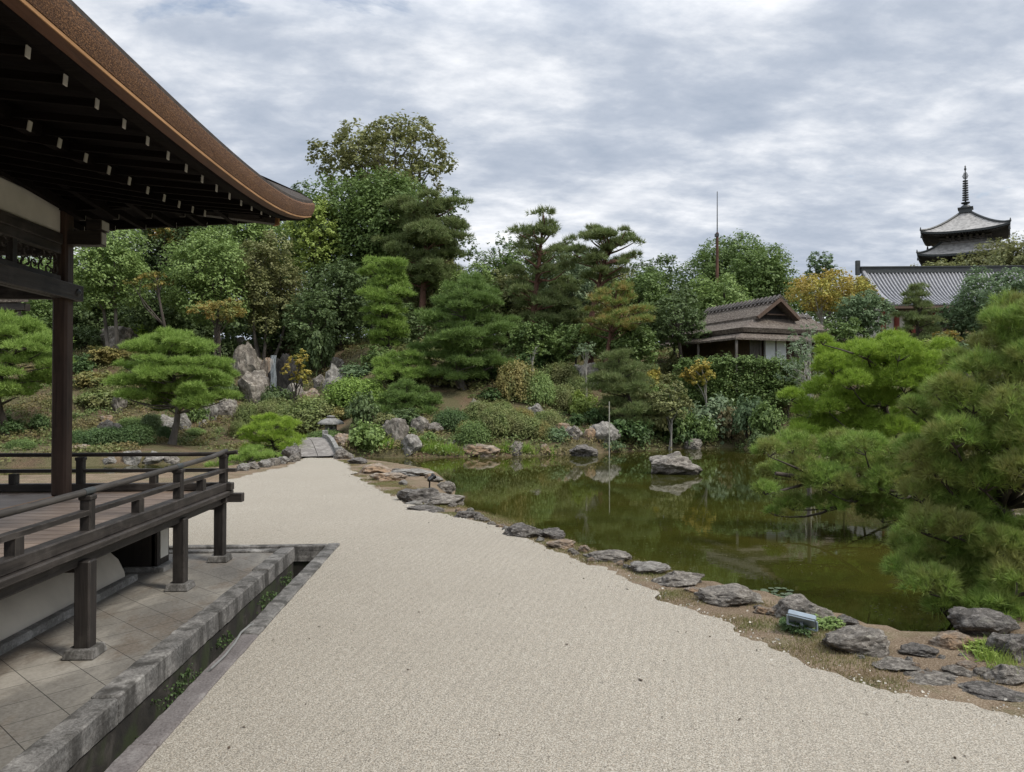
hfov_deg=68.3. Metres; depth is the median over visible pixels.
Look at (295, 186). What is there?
broadleaf tree
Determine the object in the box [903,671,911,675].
rock
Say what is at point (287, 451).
rock
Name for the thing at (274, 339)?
broadleaf tree
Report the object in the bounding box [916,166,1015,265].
pagoda
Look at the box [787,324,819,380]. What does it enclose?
broadleaf tree
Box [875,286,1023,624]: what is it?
pine tree
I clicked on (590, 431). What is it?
rock
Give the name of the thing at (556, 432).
loose shrub
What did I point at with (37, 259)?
broadleaf tree
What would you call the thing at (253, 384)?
rock
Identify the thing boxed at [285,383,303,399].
rock
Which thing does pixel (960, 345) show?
broadleaf tree
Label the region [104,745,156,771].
kerb
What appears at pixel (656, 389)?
loose shrub
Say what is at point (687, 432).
loose shrub
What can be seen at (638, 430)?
loose shrub
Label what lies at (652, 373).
loose shrub
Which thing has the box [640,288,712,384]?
broadleaf tree
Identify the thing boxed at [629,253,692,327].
broadleaf tree
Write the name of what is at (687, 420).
loose shrub
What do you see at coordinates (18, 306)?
hall
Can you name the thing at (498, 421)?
clipped shrub
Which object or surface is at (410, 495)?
rock
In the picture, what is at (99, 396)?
loose shrub
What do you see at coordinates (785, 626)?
weed
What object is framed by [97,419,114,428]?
rock
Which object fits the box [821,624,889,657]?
rock
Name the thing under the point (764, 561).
floating leaves
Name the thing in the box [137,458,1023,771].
gravel court
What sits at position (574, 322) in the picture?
broadleaf tree
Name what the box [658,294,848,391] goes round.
tea house
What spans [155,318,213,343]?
loose shrub
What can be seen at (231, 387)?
loose shrub
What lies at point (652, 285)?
broadleaf tree
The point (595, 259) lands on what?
pine tree
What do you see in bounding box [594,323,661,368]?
broadleaf tree
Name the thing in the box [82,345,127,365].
loose shrub
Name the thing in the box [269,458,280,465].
rock
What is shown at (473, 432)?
clipped shrub
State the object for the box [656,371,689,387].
loose shrub
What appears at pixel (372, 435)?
loose shrub
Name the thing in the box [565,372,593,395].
clipped shrub
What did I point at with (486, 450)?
rock
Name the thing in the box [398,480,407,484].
rock
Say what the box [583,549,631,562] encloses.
rock
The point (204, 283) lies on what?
broadleaf tree
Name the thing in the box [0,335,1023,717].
ground
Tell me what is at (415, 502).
rock
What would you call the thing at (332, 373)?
rock
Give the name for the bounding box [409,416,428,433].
rock
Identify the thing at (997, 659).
shore grass
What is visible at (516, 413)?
clipped shrub
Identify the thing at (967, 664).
rock
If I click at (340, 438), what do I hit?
rock
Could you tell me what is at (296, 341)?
loose shrub
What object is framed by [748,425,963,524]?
pine tree
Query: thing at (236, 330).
distant wood
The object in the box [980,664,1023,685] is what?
rock
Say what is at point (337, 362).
rock
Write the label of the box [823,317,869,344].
broadleaf tree
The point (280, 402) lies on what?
clipped shrub
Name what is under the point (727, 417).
loose shrub
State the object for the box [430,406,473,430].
clipped shrub
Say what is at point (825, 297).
maple tree
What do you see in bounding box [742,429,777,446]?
loose shrub
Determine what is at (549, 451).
rock
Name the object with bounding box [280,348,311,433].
maple tree
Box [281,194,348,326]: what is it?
broadleaf tree
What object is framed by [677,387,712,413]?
loose shrub
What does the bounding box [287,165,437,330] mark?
broadleaf tree
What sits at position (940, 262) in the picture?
broadleaf tree
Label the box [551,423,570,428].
rock
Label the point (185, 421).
rock
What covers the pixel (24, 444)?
clipped shrub
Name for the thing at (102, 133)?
temple hall
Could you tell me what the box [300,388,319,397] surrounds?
rock
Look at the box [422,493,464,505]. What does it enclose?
rock
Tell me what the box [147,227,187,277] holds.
maple tree
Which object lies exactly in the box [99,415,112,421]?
rock
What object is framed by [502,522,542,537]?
rock
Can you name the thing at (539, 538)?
rock
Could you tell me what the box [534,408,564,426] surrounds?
clipped shrub
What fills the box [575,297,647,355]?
broadleaf tree
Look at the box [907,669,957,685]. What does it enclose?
rock
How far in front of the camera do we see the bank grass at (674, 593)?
8.05 m
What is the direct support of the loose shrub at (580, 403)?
on the ground at (454, 397)
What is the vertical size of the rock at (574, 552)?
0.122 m
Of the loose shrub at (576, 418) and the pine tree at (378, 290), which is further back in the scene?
the pine tree at (378, 290)
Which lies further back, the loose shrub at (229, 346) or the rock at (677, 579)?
the loose shrub at (229, 346)
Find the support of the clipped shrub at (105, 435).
on the ground at (454, 397)
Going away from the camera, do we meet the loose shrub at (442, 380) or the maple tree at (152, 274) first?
the loose shrub at (442, 380)
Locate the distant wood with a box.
[17,246,845,338]
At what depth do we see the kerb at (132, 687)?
6.88 m
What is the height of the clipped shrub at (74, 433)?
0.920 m
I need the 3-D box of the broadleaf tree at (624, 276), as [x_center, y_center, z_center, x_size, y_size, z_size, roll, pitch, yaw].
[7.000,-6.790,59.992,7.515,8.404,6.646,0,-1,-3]
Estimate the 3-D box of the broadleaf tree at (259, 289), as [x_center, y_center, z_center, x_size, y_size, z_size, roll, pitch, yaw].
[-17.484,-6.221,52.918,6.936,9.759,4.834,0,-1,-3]
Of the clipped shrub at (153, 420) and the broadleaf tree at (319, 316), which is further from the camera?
the broadleaf tree at (319, 316)
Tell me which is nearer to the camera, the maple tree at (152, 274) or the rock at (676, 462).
the rock at (676, 462)
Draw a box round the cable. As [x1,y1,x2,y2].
[206,623,253,671]
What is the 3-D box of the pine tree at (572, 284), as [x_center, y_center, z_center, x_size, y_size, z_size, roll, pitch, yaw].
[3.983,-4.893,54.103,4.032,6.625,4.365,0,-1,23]
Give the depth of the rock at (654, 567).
10.43 m
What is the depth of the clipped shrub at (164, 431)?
38.16 m
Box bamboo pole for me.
[609,401,609,456]
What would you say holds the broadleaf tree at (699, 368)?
on the ground at (454, 397)
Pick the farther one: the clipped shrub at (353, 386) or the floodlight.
the clipped shrub at (353, 386)
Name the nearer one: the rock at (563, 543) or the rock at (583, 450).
the rock at (563, 543)
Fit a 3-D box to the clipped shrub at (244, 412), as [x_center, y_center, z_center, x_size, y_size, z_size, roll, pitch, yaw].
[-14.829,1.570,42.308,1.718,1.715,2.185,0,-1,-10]
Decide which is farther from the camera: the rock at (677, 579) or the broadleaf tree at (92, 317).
the broadleaf tree at (92, 317)
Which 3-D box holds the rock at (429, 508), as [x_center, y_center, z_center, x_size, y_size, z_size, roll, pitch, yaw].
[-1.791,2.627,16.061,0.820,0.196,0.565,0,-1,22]
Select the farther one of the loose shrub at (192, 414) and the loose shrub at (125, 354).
the loose shrub at (125, 354)
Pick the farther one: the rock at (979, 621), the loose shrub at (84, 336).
the loose shrub at (84, 336)
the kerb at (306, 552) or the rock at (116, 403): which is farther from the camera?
the rock at (116, 403)
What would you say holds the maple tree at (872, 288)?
on the ground at (454, 397)
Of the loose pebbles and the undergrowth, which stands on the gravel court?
the loose pebbles
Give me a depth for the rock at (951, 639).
7.29 m
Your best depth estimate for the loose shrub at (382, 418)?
36.69 m
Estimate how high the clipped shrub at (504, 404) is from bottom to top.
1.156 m
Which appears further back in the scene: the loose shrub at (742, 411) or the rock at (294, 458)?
the loose shrub at (742, 411)
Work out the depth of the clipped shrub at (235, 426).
39.63 m
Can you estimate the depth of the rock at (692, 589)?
9.37 m
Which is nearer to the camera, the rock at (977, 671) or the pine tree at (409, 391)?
the rock at (977, 671)
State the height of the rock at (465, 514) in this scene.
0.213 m
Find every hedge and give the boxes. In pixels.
[670,351,807,419]
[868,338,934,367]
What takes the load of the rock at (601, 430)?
on the ground at (454, 397)
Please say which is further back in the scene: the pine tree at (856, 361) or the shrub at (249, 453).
the shrub at (249, 453)
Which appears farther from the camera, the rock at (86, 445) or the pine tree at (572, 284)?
the pine tree at (572, 284)
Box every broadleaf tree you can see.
[2,256,106,327]
[21,300,52,348]
[44,229,159,363]
[47,287,146,345]
[98,226,225,293]
[117,274,192,332]
[152,225,254,357]
[154,224,230,326]
[212,221,307,339]
[222,229,310,359]
[240,299,321,354]
[279,180,310,300]
[279,289,340,370]
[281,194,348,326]
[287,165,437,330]
[298,258,372,348]
[305,109,458,314]
[373,302,436,346]
[396,258,465,333]
[430,261,511,342]
[434,186,477,312]
[472,230,515,341]
[474,241,549,339]
[474,269,543,347]
[499,317,559,363]
[525,343,543,370]
[534,240,600,326]
[538,308,586,356]
[542,321,601,363]
[569,255,642,346]
[573,341,595,396]
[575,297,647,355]
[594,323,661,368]
[603,265,673,348]
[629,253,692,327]
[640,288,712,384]
[640,380,694,449]
[674,228,797,304]
[678,358,715,406]
[680,271,753,317]
[723,243,803,312]
[773,343,823,414]
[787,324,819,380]
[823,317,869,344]
[830,288,897,337]
[910,257,955,265]
[935,302,975,341]
[935,342,982,372]
[948,265,1023,340]
[950,238,1008,265]
[978,231,1023,265]
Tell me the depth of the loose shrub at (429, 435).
35.86 m
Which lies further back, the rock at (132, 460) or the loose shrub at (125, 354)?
the loose shrub at (125, 354)
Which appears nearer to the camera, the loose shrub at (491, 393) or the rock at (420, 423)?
the rock at (420, 423)
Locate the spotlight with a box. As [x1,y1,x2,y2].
[427,473,435,487]
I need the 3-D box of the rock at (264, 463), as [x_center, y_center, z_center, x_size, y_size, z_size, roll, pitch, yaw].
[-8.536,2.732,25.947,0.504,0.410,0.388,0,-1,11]
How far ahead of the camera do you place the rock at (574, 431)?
37.77 m
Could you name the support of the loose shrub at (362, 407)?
on the ground at (454, 397)
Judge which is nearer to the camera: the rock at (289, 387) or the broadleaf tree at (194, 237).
the rock at (289, 387)
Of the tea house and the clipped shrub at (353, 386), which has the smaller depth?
the clipped shrub at (353, 386)
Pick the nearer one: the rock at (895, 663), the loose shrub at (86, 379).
the rock at (895, 663)
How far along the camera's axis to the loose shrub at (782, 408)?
44.98 m
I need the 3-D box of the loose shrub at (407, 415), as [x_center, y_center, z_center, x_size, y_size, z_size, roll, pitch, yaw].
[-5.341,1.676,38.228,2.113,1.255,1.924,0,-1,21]
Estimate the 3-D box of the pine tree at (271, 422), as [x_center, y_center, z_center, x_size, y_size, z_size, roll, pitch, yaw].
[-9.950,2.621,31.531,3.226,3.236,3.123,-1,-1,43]
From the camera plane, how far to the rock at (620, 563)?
10.83 m
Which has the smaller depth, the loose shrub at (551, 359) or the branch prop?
the branch prop
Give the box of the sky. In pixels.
[18,0,1023,342]
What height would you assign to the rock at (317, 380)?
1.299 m
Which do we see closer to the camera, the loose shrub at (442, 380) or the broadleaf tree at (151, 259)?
the loose shrub at (442, 380)
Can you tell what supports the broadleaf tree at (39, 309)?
on the ground at (454, 397)
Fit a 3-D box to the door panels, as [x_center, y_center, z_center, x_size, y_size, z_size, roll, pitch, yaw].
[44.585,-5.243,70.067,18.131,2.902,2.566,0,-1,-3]
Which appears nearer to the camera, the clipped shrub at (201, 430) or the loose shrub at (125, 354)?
the clipped shrub at (201, 430)
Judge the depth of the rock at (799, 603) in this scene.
8.23 m
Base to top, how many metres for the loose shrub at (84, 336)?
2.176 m
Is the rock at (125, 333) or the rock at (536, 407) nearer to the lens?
the rock at (536, 407)
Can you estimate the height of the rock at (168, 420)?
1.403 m
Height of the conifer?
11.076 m
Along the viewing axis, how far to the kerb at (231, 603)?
9.24 m
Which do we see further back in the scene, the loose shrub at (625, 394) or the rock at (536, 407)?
the loose shrub at (625, 394)
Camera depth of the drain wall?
7.00 m
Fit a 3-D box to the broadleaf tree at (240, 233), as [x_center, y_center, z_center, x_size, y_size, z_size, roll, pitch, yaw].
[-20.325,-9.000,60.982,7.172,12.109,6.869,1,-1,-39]
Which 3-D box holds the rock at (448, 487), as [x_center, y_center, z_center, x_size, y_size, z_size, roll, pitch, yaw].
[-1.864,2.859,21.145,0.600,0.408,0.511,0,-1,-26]
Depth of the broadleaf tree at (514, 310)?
55.02 m
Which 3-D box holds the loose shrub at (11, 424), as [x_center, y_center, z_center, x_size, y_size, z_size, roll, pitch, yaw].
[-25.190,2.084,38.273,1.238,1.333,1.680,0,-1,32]
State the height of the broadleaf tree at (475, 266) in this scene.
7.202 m
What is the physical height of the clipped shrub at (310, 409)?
2.545 m
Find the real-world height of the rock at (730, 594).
0.279 m
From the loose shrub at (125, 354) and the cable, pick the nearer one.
the cable
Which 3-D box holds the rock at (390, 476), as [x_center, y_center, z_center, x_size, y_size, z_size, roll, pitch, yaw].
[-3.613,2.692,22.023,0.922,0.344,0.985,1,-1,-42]
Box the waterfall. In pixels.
[270,355,276,387]
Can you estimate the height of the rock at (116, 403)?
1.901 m
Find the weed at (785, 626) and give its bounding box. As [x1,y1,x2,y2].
[779,616,813,637]
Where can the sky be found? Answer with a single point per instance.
(846, 129)
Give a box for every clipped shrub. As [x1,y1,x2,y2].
[4,438,41,450]
[72,425,124,446]
[72,429,88,444]
[112,422,158,445]
[118,416,140,426]
[124,321,152,340]
[139,412,166,433]
[157,425,171,438]
[185,427,205,435]
[226,419,250,436]
[233,399,260,424]
[249,400,286,419]
[260,396,290,411]
[275,391,342,432]
[305,429,344,436]
[317,374,386,407]
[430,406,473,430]
[452,416,494,446]
[455,419,474,438]
[462,398,494,420]
[476,403,514,439]
[492,399,512,410]
[493,353,541,403]
[496,406,522,422]
[501,412,544,438]
[509,407,533,417]
[519,366,557,406]
[528,418,552,440]
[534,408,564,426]
[536,361,583,381]
[546,381,578,412]
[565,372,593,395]
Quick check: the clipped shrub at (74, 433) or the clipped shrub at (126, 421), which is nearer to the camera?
the clipped shrub at (74, 433)
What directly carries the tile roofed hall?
on the ground at (454, 397)
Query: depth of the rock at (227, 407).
42.57 m
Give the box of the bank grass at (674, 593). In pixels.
[340,460,1022,693]
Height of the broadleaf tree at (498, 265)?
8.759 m
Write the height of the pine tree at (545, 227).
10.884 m
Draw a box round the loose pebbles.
[344,473,1023,725]
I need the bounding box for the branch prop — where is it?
[807,486,810,514]
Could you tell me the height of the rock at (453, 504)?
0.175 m
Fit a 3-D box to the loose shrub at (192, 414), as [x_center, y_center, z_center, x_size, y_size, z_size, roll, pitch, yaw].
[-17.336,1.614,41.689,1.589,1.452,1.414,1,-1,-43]
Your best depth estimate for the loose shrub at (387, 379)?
43.76 m
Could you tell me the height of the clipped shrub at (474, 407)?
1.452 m
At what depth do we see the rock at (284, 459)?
27.15 m
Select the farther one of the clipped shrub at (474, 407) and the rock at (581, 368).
the rock at (581, 368)
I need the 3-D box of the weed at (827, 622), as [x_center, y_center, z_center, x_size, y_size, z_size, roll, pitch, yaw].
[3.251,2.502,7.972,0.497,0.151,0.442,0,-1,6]
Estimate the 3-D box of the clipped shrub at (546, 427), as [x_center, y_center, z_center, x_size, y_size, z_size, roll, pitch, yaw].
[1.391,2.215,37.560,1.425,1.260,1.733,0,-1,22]
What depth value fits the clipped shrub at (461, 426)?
36.94 m
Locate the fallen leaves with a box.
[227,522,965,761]
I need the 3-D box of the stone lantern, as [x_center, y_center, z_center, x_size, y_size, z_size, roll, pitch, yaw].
[-9.143,2.135,38.047,1.326,1.312,1.318,0,-1,-3]
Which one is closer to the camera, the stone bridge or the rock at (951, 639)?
the rock at (951, 639)
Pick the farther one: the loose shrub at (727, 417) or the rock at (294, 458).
the loose shrub at (727, 417)
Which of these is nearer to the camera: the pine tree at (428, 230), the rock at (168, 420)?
the rock at (168, 420)
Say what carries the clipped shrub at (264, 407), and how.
on the ground at (454, 397)
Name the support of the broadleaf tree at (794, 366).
on the ground at (454, 397)
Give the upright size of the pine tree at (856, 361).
4.734 m
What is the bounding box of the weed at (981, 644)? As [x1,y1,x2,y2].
[963,638,1005,659]
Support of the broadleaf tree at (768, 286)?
on the ground at (454, 397)
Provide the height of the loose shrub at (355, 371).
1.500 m
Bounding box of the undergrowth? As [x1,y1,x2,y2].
[0,328,1023,494]
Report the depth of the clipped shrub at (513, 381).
42.07 m
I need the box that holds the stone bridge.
[287,430,341,457]
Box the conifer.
[802,251,838,322]
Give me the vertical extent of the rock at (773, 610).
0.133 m
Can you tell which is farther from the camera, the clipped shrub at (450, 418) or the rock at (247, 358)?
the rock at (247, 358)
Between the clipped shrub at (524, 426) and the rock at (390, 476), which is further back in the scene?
the clipped shrub at (524, 426)
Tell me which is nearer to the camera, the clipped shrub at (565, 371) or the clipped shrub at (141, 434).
the clipped shrub at (141, 434)
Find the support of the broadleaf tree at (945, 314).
on the ground at (454, 397)
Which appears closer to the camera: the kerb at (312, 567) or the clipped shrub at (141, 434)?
the kerb at (312, 567)
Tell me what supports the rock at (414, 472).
on the ground at (454, 397)
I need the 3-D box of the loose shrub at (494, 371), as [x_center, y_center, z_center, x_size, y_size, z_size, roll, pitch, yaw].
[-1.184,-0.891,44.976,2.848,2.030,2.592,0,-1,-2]
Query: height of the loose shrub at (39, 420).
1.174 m
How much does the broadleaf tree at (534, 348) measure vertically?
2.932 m
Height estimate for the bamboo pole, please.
3.110 m
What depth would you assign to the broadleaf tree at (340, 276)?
52.38 m
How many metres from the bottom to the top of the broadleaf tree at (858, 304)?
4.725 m
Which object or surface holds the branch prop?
in the pond water
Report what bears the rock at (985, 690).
on the ground at (454, 397)
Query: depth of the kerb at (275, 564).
11.09 m
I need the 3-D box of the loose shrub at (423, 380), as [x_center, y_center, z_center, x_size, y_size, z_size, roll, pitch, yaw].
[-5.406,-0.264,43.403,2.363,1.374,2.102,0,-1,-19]
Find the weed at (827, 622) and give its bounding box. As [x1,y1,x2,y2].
[812,613,845,630]
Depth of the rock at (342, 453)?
29.33 m
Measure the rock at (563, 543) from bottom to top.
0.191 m
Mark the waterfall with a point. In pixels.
(273, 369)
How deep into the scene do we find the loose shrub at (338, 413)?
39.93 m
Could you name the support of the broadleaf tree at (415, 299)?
on the ground at (454, 397)
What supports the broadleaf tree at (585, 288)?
on the ground at (454, 397)
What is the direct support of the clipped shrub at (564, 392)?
on the ground at (454, 397)
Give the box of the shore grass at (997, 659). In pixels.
[362,435,1023,669]
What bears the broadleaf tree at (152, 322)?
on the ground at (454, 397)
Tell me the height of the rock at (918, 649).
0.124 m
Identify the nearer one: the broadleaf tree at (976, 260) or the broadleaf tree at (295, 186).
the broadleaf tree at (295, 186)
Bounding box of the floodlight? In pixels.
[786,609,817,634]
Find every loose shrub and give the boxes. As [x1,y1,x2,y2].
[0,415,31,433]
[27,413,51,430]
[73,325,104,349]
[73,353,96,372]
[73,370,112,388]
[73,385,142,407]
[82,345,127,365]
[111,347,164,361]
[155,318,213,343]
[184,405,213,422]
[206,331,238,360]
[219,382,236,399]
[258,382,297,404]
[294,327,331,350]
[303,327,335,375]
[330,406,351,419]
[338,362,375,378]
[343,390,380,426]
[347,419,385,450]
[357,345,402,367]
[371,412,395,429]
[376,371,401,381]
[384,337,439,361]
[389,407,423,425]
[398,372,438,386]
[420,431,438,441]
[428,370,457,388]
[477,354,508,379]
[477,386,506,401]
[513,351,544,368]
[539,348,568,366]
[543,426,572,442]
[567,389,602,414]
[569,412,585,425]
[582,406,610,424]
[603,440,625,451]
[610,417,656,447]
[614,388,644,416]
[632,395,669,435]
[640,367,662,388]
[642,384,671,402]
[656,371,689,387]
[658,407,695,442]
[660,351,692,377]
[664,421,703,445]
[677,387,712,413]
[681,391,736,444]
[690,414,718,442]
[709,405,743,439]
[731,393,762,439]
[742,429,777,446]
[747,399,786,435]
[752,363,792,412]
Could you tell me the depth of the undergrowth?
40.56 m
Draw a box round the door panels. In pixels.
[905,313,987,334]
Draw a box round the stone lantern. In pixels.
[317,415,343,436]
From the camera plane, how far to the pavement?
7.33 m
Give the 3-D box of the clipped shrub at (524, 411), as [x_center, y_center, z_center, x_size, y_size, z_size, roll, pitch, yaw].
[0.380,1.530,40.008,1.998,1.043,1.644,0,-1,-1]
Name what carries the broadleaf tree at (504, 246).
on the ground at (454, 397)
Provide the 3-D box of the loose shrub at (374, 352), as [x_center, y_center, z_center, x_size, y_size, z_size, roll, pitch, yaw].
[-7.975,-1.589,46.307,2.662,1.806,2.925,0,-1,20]
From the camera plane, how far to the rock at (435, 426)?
37.14 m
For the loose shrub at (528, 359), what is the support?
on the ground at (454, 397)
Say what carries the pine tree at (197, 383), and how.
on the ground at (454, 397)
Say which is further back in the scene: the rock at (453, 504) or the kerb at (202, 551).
the rock at (453, 504)
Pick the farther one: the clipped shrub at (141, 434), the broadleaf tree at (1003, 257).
the broadleaf tree at (1003, 257)
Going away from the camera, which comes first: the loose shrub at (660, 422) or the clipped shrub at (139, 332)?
the loose shrub at (660, 422)
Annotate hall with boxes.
[0,0,314,659]
[0,300,29,336]
[843,260,1023,337]
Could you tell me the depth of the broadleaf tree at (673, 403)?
40.18 m
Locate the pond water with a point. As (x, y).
(701, 519)
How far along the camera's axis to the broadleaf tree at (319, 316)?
49.71 m
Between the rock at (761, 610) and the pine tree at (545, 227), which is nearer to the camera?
the rock at (761, 610)
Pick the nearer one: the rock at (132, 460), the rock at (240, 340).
the rock at (132, 460)
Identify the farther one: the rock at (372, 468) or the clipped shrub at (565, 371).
the clipped shrub at (565, 371)
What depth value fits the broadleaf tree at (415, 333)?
52.44 m
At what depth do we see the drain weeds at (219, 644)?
7.64 m
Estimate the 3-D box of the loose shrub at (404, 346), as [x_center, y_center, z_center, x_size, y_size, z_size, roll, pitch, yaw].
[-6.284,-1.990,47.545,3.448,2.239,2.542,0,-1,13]
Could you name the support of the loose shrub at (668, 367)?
on the ground at (454, 397)
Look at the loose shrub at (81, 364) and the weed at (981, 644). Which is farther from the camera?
the loose shrub at (81, 364)
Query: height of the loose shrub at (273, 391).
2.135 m
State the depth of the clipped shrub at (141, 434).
34.07 m
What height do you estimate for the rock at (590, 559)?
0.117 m
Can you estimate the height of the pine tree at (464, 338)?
7.286 m
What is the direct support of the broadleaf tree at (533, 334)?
on the ground at (454, 397)
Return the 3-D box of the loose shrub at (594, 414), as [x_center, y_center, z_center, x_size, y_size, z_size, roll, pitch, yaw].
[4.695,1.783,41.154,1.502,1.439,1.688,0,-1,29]
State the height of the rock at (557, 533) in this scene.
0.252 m
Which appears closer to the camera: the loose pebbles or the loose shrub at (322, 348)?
the loose pebbles
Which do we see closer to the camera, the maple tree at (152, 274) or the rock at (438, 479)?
the rock at (438, 479)
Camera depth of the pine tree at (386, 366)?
42.20 m
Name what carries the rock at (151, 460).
on the ground at (454, 397)
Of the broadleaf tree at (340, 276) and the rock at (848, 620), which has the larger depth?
the broadleaf tree at (340, 276)
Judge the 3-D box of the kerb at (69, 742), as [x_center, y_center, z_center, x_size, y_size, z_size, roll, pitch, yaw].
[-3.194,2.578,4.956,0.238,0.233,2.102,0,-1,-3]
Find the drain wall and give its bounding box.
[67,562,309,771]
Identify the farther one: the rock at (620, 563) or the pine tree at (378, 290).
the pine tree at (378, 290)
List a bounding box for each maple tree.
[122,271,175,352]
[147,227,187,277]
[186,297,246,356]
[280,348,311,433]
[783,267,872,324]
[841,275,884,335]
[932,329,963,341]
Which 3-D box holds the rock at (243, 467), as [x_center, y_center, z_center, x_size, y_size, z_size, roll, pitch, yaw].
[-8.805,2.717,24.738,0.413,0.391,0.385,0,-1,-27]
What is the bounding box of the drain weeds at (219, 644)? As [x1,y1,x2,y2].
[137,571,291,736]
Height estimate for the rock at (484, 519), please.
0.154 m
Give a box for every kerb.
[0,698,117,771]
[91,611,218,723]
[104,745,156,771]
[131,634,257,748]
[169,544,326,561]
[169,548,277,553]
[202,570,267,630]
[238,576,309,635]
[252,547,294,584]
[296,543,339,577]
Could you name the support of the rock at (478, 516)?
on the ground at (454, 397)
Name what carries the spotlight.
on the ground at (454, 397)
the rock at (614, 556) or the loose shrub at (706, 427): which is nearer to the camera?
the rock at (614, 556)
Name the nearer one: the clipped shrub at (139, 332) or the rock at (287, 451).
the rock at (287, 451)
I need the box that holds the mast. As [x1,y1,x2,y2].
[715,191,718,304]
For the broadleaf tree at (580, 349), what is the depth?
45.98 m
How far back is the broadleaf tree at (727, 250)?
76.70 m
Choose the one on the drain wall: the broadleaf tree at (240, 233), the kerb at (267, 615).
the kerb at (267, 615)
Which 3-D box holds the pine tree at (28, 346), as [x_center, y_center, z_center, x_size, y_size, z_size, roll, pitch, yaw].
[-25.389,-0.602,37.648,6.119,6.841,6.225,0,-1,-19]
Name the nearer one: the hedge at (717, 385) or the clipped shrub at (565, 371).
the hedge at (717, 385)
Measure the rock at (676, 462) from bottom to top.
1.099 m
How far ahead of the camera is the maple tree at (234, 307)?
47.67 m
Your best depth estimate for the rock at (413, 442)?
35.06 m
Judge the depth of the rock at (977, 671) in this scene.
6.57 m
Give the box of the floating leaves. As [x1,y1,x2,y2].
[478,471,942,630]
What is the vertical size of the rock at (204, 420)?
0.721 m
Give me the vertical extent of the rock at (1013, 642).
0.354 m
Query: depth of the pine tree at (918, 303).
46.70 m
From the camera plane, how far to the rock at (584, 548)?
11.74 m
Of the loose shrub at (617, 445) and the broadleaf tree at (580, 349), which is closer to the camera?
the loose shrub at (617, 445)
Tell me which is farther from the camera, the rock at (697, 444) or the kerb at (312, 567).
the rock at (697, 444)
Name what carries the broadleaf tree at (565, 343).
on the ground at (454, 397)
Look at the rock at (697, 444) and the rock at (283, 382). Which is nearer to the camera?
the rock at (697, 444)
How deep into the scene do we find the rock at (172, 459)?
31.68 m
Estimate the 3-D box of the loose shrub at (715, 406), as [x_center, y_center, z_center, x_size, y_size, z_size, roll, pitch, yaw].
[10.901,1.941,42.986,4.330,3.347,3.192,0,-1,8]
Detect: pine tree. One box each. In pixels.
[0,308,75,436]
[99,326,243,444]
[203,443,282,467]
[232,412,306,457]
[353,254,418,349]
[364,348,442,385]
[370,187,474,339]
[370,378,445,414]
[405,270,523,389]
[498,203,580,340]
[547,274,589,359]
[559,222,645,363]
[579,278,659,391]
[580,347,661,427]
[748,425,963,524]
[774,327,997,460]
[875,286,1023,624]
[889,281,949,340]
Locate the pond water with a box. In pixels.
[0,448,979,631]
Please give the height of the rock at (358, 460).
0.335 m
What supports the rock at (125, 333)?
on the ground at (454, 397)
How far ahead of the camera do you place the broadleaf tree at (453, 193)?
65.88 m
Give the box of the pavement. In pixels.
[0,553,272,769]
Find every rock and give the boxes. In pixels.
[72,444,90,450]
[97,326,138,347]
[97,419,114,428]
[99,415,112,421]
[102,457,116,464]
[111,396,127,412]
[123,450,141,464]
[142,451,164,464]
[160,414,181,429]
[163,456,179,463]
[179,413,191,430]
[196,403,218,420]
[197,419,208,427]
[216,398,237,416]
[231,342,261,377]
[236,336,244,344]
[237,370,269,404]
[237,463,249,470]
[249,461,260,468]
[257,459,270,467]
[260,357,270,376]
[268,353,302,392]
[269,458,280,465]
[278,456,289,463]
[279,334,301,355]
[281,445,301,458]
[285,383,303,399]
[289,455,299,461]
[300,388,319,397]
[312,374,324,388]
[322,363,346,390]
[328,357,343,367]
[333,433,349,448]
[333,448,353,458]
[347,457,367,463]
[359,463,391,473]
[369,472,406,481]
[382,418,408,442]
[391,468,434,476]
[396,487,439,502]
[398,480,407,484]
[401,434,421,456]
[404,501,422,504]
[406,504,443,512]
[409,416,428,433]
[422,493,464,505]
[423,376,441,386]
[427,422,444,432]
[428,476,442,482]
[437,481,455,493]
[448,502,456,507]
[454,511,480,517]
[461,443,500,456]
[473,514,483,520]
[480,517,489,521]
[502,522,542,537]
[509,441,522,455]
[527,403,542,414]
[536,536,544,541]
[539,527,565,539]
[540,443,551,454]
[546,539,574,549]
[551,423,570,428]
[564,425,582,440]
[569,444,597,455]
[571,550,578,554]
[574,362,598,384]
[578,545,590,552]
[582,427,595,441]
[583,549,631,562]
[586,557,594,561]
[589,421,620,444]
[617,560,623,565]
[629,561,670,573]
[649,451,702,474]
[651,571,704,586]
[684,438,701,448]
[684,586,698,592]
[694,583,763,606]
[753,606,771,613]
[768,607,777,615]
[773,594,835,619]
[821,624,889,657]
[835,614,858,624]
[871,656,920,670]
[898,642,939,657]
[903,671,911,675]
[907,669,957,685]
[928,630,972,649]
[941,664,973,677]
[947,606,1020,635]
[956,659,976,668]
[957,681,1023,701]
[973,667,991,676]
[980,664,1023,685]
[985,632,1023,662]
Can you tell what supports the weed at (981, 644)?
on the ground at (454, 397)
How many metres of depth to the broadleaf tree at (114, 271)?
49.27 m
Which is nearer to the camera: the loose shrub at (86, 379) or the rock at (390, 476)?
the rock at (390, 476)
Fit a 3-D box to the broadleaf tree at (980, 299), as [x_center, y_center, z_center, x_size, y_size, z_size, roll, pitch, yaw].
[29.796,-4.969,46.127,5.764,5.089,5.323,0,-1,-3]
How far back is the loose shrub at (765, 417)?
38.67 m
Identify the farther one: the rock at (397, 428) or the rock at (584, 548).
the rock at (397, 428)
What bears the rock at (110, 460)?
on the ground at (454, 397)

